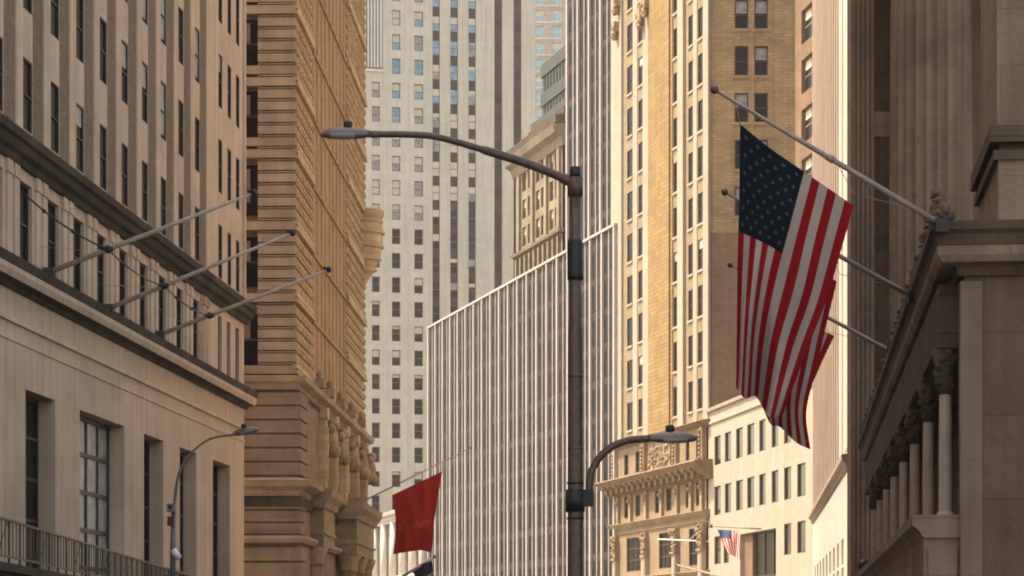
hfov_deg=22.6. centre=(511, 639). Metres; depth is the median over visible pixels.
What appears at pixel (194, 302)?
window
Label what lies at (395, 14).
window
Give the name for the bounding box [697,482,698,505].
window
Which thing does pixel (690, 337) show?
window
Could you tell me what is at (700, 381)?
window
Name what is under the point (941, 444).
corner cornice building
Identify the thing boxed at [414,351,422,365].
window
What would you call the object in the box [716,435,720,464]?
window
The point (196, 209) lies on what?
window
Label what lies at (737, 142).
window
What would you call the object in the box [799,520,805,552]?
window
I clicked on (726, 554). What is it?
window
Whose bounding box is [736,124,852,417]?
american flag
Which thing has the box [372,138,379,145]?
window
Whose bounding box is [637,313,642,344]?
window
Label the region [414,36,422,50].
window
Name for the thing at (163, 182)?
window
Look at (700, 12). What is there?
window
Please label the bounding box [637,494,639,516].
window
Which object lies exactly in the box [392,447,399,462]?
window
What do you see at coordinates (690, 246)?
window
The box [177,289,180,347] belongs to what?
window
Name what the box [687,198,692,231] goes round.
window
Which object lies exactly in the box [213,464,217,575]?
window
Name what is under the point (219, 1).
window
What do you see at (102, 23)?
window
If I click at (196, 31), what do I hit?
window
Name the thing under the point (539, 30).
window
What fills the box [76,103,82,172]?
window
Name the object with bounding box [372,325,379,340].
window
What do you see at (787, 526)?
window
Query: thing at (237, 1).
window
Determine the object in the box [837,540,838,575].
window
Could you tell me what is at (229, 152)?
window
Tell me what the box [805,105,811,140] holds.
window
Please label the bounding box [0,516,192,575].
railing
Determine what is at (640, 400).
window
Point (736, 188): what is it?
window
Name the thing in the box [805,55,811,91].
window
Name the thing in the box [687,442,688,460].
window
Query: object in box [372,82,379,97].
window
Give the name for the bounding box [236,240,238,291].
window
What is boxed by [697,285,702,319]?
window
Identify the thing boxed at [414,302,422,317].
window
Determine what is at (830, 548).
window
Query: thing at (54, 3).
window
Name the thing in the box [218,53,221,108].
window
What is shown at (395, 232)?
window
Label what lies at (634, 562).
window
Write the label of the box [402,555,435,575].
flagpole
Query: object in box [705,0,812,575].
cream building
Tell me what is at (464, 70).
pale tower
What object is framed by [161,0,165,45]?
window
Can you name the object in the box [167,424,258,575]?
street lamp
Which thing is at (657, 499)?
window
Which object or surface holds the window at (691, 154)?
in the ornate base tower at (675, 151)
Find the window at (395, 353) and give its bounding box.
[392,350,399,365]
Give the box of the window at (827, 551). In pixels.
[826,551,827,575]
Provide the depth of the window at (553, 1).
560.36 m
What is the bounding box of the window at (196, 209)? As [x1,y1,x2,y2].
[195,206,198,261]
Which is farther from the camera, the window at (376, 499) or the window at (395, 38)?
the window at (395, 38)
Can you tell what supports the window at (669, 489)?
in the ornate base tower at (675, 151)
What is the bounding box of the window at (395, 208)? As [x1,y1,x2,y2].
[392,204,399,219]
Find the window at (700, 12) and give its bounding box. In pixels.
[697,6,702,41]
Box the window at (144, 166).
[142,160,146,221]
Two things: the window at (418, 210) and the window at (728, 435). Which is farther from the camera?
the window at (418, 210)
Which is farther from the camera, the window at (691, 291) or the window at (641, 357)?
the window at (641, 357)
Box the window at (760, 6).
[754,0,767,27]
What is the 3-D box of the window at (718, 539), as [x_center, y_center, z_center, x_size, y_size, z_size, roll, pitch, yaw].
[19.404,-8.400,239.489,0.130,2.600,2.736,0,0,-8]
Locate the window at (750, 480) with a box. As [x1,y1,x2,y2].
[748,477,753,507]
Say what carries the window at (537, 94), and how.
in the brick highrise
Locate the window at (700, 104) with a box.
[697,99,702,134]
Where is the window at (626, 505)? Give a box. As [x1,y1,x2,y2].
[625,497,627,518]
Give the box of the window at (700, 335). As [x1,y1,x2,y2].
[697,331,702,365]
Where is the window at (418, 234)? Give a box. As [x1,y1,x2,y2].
[414,230,422,244]
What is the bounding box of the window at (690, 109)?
[687,106,692,140]
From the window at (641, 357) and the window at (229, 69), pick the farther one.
the window at (641, 357)
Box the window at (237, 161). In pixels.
[236,157,238,209]
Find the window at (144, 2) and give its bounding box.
[142,0,146,24]
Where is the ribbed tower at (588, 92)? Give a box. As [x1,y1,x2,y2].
[566,0,611,248]
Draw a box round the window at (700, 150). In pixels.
[697,146,702,180]
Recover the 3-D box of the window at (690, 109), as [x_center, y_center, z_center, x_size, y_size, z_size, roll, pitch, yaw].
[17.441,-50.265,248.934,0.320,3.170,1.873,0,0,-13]
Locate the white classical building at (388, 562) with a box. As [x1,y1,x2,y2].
[372,510,426,575]
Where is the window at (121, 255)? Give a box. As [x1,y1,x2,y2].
[119,250,124,316]
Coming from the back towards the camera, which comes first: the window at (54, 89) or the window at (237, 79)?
the window at (237, 79)
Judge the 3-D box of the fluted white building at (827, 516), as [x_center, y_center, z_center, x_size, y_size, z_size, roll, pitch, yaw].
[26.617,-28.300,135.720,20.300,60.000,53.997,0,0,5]
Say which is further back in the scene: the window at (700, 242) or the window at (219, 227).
the window at (700, 242)
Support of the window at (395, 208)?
in the pale tower at (464, 70)
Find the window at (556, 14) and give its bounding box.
[552,10,561,20]
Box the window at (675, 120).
[672,118,676,150]
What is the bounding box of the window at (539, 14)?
[535,10,543,20]
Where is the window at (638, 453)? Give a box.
[637,451,639,471]
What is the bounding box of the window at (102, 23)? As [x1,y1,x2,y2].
[100,17,105,84]
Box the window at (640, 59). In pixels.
[637,56,642,88]
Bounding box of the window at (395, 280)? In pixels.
[392,277,399,292]
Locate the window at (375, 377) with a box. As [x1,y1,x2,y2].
[372,374,379,388]
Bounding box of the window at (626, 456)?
[625,454,627,474]
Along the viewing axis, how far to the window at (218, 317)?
108.26 m
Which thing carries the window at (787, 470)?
in the cream building at (762, 473)
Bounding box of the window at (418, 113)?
[414,108,422,123]
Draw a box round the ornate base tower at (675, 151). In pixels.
[594,0,794,575]
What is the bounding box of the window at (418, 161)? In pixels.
[414,157,422,171]
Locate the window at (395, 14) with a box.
[392,10,399,25]
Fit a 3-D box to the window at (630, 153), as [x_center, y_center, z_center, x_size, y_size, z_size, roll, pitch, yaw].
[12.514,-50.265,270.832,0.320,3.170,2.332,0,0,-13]
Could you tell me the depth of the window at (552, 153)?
337.06 m
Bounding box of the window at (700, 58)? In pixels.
[697,53,702,88]
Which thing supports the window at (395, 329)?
in the pale tower at (464, 70)
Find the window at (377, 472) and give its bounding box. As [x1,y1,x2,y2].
[372,471,379,486]
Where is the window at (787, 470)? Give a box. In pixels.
[785,467,790,499]
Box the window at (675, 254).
[672,252,676,284]
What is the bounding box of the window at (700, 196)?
[697,192,702,226]
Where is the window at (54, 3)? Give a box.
[51,0,58,40]
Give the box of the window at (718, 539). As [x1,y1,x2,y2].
[716,536,720,563]
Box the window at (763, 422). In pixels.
[760,419,765,450]
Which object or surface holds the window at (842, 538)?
in the fluted white building at (827, 516)
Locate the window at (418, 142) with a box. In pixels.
[414,138,422,147]
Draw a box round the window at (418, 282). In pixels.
[414,278,422,293]
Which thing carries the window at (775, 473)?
in the cream building at (762, 473)
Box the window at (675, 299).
[672,297,676,329]
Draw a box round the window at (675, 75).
[672,73,676,105]
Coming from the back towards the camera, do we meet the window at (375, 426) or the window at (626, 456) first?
the window at (375, 426)
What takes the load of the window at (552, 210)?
in the old stone building at (540, 218)
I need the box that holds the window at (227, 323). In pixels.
[227,323,227,374]
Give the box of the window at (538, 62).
[535,59,543,69]
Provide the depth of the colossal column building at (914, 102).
98.93 m
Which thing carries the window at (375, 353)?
in the pale tower at (464, 70)
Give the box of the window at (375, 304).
[372,301,379,315]
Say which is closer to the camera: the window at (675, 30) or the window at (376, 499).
the window at (675, 30)
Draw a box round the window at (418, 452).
[414,448,422,462]
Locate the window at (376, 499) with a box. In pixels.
[372,496,379,510]
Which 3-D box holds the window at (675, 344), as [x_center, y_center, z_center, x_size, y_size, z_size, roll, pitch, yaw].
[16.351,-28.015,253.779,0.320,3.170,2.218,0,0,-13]
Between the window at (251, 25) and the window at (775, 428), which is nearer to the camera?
the window at (251, 25)
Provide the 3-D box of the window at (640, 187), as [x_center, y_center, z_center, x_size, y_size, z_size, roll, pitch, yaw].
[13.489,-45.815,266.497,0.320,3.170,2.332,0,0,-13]
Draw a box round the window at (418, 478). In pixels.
[414,472,422,483]
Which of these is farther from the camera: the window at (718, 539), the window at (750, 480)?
the window at (718, 539)
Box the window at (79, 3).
[76,0,82,62]
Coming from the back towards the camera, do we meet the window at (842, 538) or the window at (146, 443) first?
the window at (842, 538)
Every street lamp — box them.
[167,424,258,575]
[321,120,696,575]
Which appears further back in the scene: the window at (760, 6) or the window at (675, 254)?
the window at (675, 254)
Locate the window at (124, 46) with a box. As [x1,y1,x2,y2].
[122,40,127,105]
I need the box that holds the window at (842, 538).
[841,535,843,575]
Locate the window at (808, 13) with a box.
[805,5,811,41]
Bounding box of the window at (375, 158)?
[372,155,379,170]
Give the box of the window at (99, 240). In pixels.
[97,235,102,303]
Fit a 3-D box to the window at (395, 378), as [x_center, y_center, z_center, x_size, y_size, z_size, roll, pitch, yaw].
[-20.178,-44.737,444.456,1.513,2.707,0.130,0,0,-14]
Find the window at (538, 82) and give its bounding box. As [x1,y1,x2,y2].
[535,76,541,85]
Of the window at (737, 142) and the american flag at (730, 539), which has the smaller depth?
the american flag at (730, 539)
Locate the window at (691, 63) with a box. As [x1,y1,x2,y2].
[687,60,692,95]
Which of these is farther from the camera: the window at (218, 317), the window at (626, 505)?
the window at (626, 505)
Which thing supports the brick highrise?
on the ground
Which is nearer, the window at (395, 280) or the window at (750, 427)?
the window at (750, 427)
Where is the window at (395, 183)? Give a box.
[392,180,399,195]
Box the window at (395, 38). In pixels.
[392,35,399,49]
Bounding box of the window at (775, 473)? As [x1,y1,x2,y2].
[773,470,777,502]
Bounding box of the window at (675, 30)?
[672,28,676,61]
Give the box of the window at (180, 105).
[178,99,182,157]
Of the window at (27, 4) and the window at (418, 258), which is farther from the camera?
the window at (418, 258)
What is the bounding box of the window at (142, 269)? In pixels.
[140,264,144,327]
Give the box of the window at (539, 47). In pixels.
[535,43,543,53]
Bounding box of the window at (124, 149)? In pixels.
[122,143,127,207]
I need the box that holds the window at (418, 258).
[414,254,422,268]
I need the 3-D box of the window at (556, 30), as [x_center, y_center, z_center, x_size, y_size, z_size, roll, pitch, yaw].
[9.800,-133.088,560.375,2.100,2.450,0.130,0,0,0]
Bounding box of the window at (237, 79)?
[236,75,238,127]
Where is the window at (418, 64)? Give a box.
[414,60,422,75]
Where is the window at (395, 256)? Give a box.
[392,253,399,268]
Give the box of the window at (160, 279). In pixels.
[159,277,162,330]
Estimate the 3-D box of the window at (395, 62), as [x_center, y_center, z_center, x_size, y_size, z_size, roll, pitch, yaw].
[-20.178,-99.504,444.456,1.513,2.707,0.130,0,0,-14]
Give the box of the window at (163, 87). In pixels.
[161,81,165,141]
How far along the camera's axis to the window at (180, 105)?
100.07 m
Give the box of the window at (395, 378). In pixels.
[392,374,399,389]
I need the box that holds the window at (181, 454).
[180,452,182,575]
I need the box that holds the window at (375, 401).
[372,398,379,413]
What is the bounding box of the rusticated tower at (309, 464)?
[244,0,384,575]
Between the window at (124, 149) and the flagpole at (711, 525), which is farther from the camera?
the flagpole at (711, 525)
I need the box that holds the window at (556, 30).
[552,26,561,36]
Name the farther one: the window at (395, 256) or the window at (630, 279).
the window at (395, 256)
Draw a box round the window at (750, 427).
[748,423,753,454]
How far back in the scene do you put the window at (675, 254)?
254.55 m
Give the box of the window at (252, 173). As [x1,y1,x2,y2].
[246,165,258,214]
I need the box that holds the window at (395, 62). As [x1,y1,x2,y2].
[392,59,399,73]
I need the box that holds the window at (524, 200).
[524,200,525,217]
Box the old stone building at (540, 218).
[503,113,565,277]
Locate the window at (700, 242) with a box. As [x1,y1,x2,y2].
[697,238,702,272]
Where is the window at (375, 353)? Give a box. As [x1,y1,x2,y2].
[372,350,379,364]
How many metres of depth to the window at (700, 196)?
246.30 m
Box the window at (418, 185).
[414,181,422,196]
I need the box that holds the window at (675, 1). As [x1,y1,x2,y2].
[672,0,676,16]
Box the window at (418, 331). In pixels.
[414,327,422,341]
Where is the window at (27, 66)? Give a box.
[23,57,31,134]
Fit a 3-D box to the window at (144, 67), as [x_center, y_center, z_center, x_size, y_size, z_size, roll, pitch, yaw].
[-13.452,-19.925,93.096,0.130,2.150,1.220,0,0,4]
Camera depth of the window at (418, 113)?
445.45 m
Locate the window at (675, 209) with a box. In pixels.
[672,207,676,239]
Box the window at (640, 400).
[637,398,642,429]
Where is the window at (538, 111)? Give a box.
[535,108,541,118]
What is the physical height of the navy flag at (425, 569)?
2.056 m
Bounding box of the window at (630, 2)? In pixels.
[626,0,632,13]
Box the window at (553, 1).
[552,0,561,3]
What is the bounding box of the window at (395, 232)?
[392,229,399,243]
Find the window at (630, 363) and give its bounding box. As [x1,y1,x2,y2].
[626,359,632,390]
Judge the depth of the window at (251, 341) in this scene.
128.31 m
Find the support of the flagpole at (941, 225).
attached to the corner cornice building at (941, 444)
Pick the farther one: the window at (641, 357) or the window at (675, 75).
the window at (641, 357)
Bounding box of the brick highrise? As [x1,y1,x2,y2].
[535,0,565,120]
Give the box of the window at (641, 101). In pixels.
[637,99,642,131]
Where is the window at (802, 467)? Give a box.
[799,463,805,496]
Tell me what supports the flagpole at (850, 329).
attached to the corner cornice building at (941, 444)
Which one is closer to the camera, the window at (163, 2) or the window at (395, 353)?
the window at (163, 2)
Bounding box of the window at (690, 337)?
[687,335,692,368]
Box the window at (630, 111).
[626,106,632,139]
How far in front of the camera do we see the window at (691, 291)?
249.26 m
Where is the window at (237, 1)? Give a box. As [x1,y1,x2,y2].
[236,0,238,45]
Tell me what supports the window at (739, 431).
in the cream building at (762, 473)
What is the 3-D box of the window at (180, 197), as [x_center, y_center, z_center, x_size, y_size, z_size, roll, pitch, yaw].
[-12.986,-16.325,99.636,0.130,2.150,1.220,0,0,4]
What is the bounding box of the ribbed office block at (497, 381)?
[426,223,617,575]
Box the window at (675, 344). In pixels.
[672,342,676,374]
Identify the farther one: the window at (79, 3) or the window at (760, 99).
the window at (760, 99)
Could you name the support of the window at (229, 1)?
in the limestone building at (121, 120)
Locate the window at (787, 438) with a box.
[785,432,790,443]
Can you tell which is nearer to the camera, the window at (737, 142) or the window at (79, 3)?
the window at (79, 3)
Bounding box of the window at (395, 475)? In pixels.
[392,472,399,486]
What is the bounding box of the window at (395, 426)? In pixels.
[392,423,399,438]
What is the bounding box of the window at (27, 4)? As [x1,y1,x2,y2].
[23,0,31,14]
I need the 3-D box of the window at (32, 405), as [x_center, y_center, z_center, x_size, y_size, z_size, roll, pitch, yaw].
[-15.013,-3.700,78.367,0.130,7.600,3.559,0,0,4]
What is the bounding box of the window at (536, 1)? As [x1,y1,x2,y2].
[535,0,543,3]
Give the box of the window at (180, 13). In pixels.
[178,6,182,64]
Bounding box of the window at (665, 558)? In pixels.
[660,532,671,568]
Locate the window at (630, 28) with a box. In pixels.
[626,22,632,55]
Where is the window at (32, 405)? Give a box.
[26,396,38,567]
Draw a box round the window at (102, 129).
[100,124,105,190]
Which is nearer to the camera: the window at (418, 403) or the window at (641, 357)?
the window at (641, 357)
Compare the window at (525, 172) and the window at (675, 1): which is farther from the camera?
the window at (525, 172)
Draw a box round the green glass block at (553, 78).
[528,45,565,134]
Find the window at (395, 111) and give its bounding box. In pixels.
[392,107,399,122]
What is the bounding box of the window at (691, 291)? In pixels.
[687,289,692,323]
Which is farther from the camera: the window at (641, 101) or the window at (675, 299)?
the window at (641, 101)
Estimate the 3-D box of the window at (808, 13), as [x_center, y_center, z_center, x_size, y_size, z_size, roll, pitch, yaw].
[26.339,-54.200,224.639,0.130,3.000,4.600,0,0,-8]
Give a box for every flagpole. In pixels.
[39,189,257,277]
[103,229,295,312]
[152,266,331,338]
[348,447,470,502]
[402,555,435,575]
[657,524,708,541]
[675,563,719,575]
[709,524,760,529]
[710,85,948,232]
[721,188,913,303]
[727,262,888,355]
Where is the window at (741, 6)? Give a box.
[735,0,747,27]
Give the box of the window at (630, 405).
[626,402,632,432]
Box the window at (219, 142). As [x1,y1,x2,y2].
[218,139,221,193]
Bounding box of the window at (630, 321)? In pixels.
[626,317,632,348]
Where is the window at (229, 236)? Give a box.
[228,233,230,285]
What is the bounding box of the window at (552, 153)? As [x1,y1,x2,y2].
[551,153,552,168]
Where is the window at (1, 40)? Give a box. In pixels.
[0,37,2,111]
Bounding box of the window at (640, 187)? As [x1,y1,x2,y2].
[637,184,642,216]
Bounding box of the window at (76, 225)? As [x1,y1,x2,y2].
[73,219,79,290]
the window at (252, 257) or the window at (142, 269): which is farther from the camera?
the window at (252, 257)
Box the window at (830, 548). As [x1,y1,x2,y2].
[829,548,830,575]
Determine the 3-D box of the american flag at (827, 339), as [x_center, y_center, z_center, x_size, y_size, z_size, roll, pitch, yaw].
[6.473,-6.528,58.488,1.810,3.040,0.944,0,0,0]
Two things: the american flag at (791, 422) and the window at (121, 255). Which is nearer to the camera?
the american flag at (791, 422)
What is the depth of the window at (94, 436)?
87.91 m
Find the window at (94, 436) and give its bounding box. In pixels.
[80,416,108,575]
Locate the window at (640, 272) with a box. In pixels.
[637,270,642,301]
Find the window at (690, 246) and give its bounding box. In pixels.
[687,244,692,277]
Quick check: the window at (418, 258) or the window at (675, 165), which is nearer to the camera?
the window at (675, 165)
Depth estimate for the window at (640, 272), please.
266.90 m
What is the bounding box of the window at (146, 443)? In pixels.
[144,439,148,575]
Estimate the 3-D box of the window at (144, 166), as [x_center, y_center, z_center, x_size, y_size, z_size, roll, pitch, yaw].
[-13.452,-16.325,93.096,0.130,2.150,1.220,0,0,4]
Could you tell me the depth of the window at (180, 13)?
100.07 m
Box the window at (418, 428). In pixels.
[414,423,422,438]
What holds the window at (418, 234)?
in the pale tower at (464, 70)
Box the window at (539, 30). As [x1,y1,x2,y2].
[535,26,543,36]
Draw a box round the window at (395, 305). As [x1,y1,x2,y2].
[392,302,399,316]
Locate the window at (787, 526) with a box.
[785,523,790,554]
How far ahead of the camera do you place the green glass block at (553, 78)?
380.13 m
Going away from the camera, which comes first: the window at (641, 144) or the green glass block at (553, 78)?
the window at (641, 144)
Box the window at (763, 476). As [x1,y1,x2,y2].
[760,473,765,504]
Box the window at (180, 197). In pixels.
[178,192,182,249]
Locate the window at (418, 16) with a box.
[414,12,422,26]
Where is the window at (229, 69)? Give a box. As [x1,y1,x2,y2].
[228,65,230,118]
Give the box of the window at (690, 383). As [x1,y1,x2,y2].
[687,381,692,414]
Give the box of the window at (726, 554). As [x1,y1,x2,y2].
[725,549,728,562]
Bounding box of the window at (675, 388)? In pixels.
[672,387,676,418]
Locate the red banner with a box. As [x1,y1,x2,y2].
[392,472,441,553]
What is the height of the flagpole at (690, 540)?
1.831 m
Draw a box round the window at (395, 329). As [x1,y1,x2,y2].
[392,326,399,340]
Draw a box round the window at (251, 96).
[246,91,257,137]
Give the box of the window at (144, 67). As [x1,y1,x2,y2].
[142,61,146,123]
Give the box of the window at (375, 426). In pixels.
[372,423,379,437]
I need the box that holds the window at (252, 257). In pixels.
[246,237,258,286]
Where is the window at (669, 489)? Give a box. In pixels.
[667,488,670,510]
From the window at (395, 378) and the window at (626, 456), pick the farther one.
the window at (395, 378)
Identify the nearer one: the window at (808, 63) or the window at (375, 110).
the window at (808, 63)
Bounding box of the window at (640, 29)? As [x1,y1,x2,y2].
[637,26,642,46]
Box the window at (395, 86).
[392,83,399,98]
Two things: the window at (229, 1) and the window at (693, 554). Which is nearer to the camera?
the window at (229, 1)
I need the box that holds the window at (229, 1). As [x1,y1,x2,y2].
[228,0,230,35]
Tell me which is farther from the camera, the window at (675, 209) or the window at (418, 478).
the window at (418, 478)
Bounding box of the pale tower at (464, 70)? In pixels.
[364,0,534,512]
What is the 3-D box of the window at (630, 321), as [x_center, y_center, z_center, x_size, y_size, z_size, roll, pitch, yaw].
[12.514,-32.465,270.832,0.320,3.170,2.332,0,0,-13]
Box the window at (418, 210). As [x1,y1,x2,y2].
[414,205,422,220]
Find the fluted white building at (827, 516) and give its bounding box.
[808,0,846,575]
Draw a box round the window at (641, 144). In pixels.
[637,142,642,173]
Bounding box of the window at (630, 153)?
[626,149,632,181]
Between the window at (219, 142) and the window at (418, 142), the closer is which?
the window at (219, 142)
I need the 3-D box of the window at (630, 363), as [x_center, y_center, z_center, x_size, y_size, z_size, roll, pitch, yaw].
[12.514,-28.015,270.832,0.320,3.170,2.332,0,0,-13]
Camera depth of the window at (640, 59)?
266.90 m
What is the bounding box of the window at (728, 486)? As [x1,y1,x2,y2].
[726,483,730,512]
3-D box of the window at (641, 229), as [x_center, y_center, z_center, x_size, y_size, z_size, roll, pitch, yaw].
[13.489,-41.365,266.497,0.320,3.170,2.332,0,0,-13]
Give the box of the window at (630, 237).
[626,233,632,265]
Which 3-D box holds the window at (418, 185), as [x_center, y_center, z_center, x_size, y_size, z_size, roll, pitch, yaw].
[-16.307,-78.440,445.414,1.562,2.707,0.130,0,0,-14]
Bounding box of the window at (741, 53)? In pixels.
[735,47,747,74]
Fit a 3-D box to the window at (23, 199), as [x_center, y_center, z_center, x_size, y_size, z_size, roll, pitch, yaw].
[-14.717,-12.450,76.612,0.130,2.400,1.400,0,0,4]
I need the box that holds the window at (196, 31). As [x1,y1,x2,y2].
[195,27,198,82]
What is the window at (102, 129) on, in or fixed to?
in the limestone building at (121, 120)
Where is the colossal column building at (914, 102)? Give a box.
[847,0,980,575]
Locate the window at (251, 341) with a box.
[244,315,258,364]
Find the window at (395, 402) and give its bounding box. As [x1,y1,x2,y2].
[392,399,399,413]
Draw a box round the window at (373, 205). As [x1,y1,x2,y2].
[372,204,379,208]
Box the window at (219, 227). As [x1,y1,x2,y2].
[218,224,221,278]
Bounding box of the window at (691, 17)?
[687,15,692,49]
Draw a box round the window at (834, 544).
[833,544,834,575]
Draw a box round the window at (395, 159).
[392,156,399,170]
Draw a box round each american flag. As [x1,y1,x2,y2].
[718,530,740,558]
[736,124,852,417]
[764,279,836,448]
[813,331,833,380]
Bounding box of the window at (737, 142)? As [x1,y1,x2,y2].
[735,140,739,168]
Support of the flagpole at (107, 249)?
attached to the limestone building at (121, 120)
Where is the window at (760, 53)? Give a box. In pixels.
[754,47,767,74]
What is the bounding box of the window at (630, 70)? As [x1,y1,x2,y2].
[626,64,632,97]
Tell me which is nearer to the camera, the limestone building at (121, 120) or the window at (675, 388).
the limestone building at (121, 120)
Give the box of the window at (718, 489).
[716,486,720,514]
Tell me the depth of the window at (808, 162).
225.60 m
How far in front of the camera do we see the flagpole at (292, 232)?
85.39 m
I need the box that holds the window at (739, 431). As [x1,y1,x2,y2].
[737,427,742,458]
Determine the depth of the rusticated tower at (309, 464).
132.59 m
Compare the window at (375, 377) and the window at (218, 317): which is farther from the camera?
the window at (375, 377)
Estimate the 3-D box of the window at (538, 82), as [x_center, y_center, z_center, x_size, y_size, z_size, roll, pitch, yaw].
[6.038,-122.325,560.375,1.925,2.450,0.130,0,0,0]
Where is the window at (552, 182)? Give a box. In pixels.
[551,182,552,200]
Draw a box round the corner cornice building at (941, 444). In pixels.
[855,0,1023,575]
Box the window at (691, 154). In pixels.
[687,152,692,186]
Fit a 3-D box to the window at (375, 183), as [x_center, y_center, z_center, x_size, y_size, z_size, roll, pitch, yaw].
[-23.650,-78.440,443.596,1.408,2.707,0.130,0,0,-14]
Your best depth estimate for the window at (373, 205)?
443.60 m
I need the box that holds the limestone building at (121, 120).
[0,0,258,575]
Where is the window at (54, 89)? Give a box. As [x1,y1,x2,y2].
[51,81,58,154]
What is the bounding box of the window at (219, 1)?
[218,0,221,23]
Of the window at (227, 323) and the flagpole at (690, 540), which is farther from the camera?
the flagpole at (690, 540)
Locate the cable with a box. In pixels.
[22,192,209,315]
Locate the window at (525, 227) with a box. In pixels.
[524,227,525,245]
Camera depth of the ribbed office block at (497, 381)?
314.69 m
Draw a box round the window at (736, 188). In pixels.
[735,187,738,215]
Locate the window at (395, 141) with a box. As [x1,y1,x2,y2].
[392,138,399,146]
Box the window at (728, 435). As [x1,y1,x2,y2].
[726,432,730,461]
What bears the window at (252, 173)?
in the rusticated tower at (309, 464)
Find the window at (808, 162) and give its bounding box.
[805,156,811,176]
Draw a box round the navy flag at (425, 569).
[413,560,432,575]
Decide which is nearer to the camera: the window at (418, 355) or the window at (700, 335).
the window at (700, 335)
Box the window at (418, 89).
[414,84,422,99]
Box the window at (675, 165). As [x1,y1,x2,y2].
[672,162,676,195]
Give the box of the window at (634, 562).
[628,537,640,571]
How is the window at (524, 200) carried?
in the old stone building at (540, 218)
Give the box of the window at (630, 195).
[626,191,632,223]
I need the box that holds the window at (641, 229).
[637,227,642,258]
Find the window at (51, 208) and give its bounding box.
[48,202,54,276]
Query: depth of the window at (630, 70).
271.10 m
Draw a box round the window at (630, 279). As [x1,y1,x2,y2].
[626,275,632,306]
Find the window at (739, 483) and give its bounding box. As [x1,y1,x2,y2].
[737,480,742,510]
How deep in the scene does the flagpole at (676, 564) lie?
241.69 m
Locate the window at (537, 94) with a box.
[535,92,541,102]
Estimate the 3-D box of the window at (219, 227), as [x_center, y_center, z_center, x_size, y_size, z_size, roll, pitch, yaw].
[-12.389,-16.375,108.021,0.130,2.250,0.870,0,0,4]
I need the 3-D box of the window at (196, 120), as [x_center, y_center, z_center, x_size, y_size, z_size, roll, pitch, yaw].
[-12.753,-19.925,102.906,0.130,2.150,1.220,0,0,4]
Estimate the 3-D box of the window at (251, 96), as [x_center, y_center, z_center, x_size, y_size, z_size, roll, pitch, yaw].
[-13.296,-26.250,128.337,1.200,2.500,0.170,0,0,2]
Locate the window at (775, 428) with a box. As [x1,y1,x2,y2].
[773,426,777,446]
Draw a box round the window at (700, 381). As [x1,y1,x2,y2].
[697,378,702,411]
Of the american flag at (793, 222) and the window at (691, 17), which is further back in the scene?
the window at (691, 17)
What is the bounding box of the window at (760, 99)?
[754,93,767,121]
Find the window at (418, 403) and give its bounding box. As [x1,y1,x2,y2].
[414,399,422,414]
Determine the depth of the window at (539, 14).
560.36 m
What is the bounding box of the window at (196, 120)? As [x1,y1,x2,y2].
[195,117,198,172]
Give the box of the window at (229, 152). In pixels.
[228,149,230,200]
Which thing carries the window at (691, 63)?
in the ornate base tower at (675, 151)
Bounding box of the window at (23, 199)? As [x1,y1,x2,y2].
[20,183,27,261]
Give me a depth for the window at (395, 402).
444.47 m
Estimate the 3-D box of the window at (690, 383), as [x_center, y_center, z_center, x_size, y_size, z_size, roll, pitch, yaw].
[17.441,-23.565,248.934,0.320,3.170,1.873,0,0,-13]
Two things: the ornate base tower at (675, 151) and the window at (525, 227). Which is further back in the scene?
the window at (525, 227)
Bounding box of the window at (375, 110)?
[372,106,379,121]
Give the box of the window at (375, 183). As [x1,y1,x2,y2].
[372,179,379,194]
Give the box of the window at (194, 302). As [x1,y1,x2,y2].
[193,300,196,356]
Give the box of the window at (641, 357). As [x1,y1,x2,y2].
[637,355,642,386]
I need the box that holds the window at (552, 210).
[551,210,552,228]
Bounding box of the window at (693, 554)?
[690,528,697,565]
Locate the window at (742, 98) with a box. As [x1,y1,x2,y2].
[735,93,747,121]
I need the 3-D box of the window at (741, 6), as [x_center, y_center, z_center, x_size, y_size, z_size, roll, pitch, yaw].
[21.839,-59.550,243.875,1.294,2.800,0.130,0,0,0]
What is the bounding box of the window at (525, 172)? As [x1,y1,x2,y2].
[524,172,525,190]
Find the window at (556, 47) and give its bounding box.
[552,43,561,53]
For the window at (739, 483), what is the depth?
230.98 m
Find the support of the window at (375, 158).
in the pale tower at (464, 70)
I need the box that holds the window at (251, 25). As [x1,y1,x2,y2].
[246,19,257,65]
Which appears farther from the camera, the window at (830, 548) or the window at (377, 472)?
the window at (377, 472)
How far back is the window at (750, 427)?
226.68 m
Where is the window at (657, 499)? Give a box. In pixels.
[656,490,658,512]
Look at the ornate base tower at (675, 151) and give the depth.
252.11 m
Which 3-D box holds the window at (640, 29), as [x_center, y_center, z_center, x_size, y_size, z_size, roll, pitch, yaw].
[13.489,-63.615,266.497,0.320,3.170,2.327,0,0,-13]
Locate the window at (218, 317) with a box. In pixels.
[218,317,218,369]
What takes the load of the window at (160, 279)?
in the limestone building at (121, 120)
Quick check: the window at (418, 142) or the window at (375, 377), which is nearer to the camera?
the window at (375, 377)
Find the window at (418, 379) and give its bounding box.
[414,375,422,389]
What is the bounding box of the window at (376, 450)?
[372,447,379,461]
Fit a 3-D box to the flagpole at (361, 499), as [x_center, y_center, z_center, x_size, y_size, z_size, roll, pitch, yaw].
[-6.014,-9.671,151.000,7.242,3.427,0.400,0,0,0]
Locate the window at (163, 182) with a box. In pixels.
[161,177,165,236]
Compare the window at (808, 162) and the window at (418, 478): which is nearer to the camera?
the window at (808, 162)
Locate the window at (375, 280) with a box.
[372,277,379,291]
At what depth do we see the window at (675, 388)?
254.62 m
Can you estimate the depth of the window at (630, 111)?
271.10 m

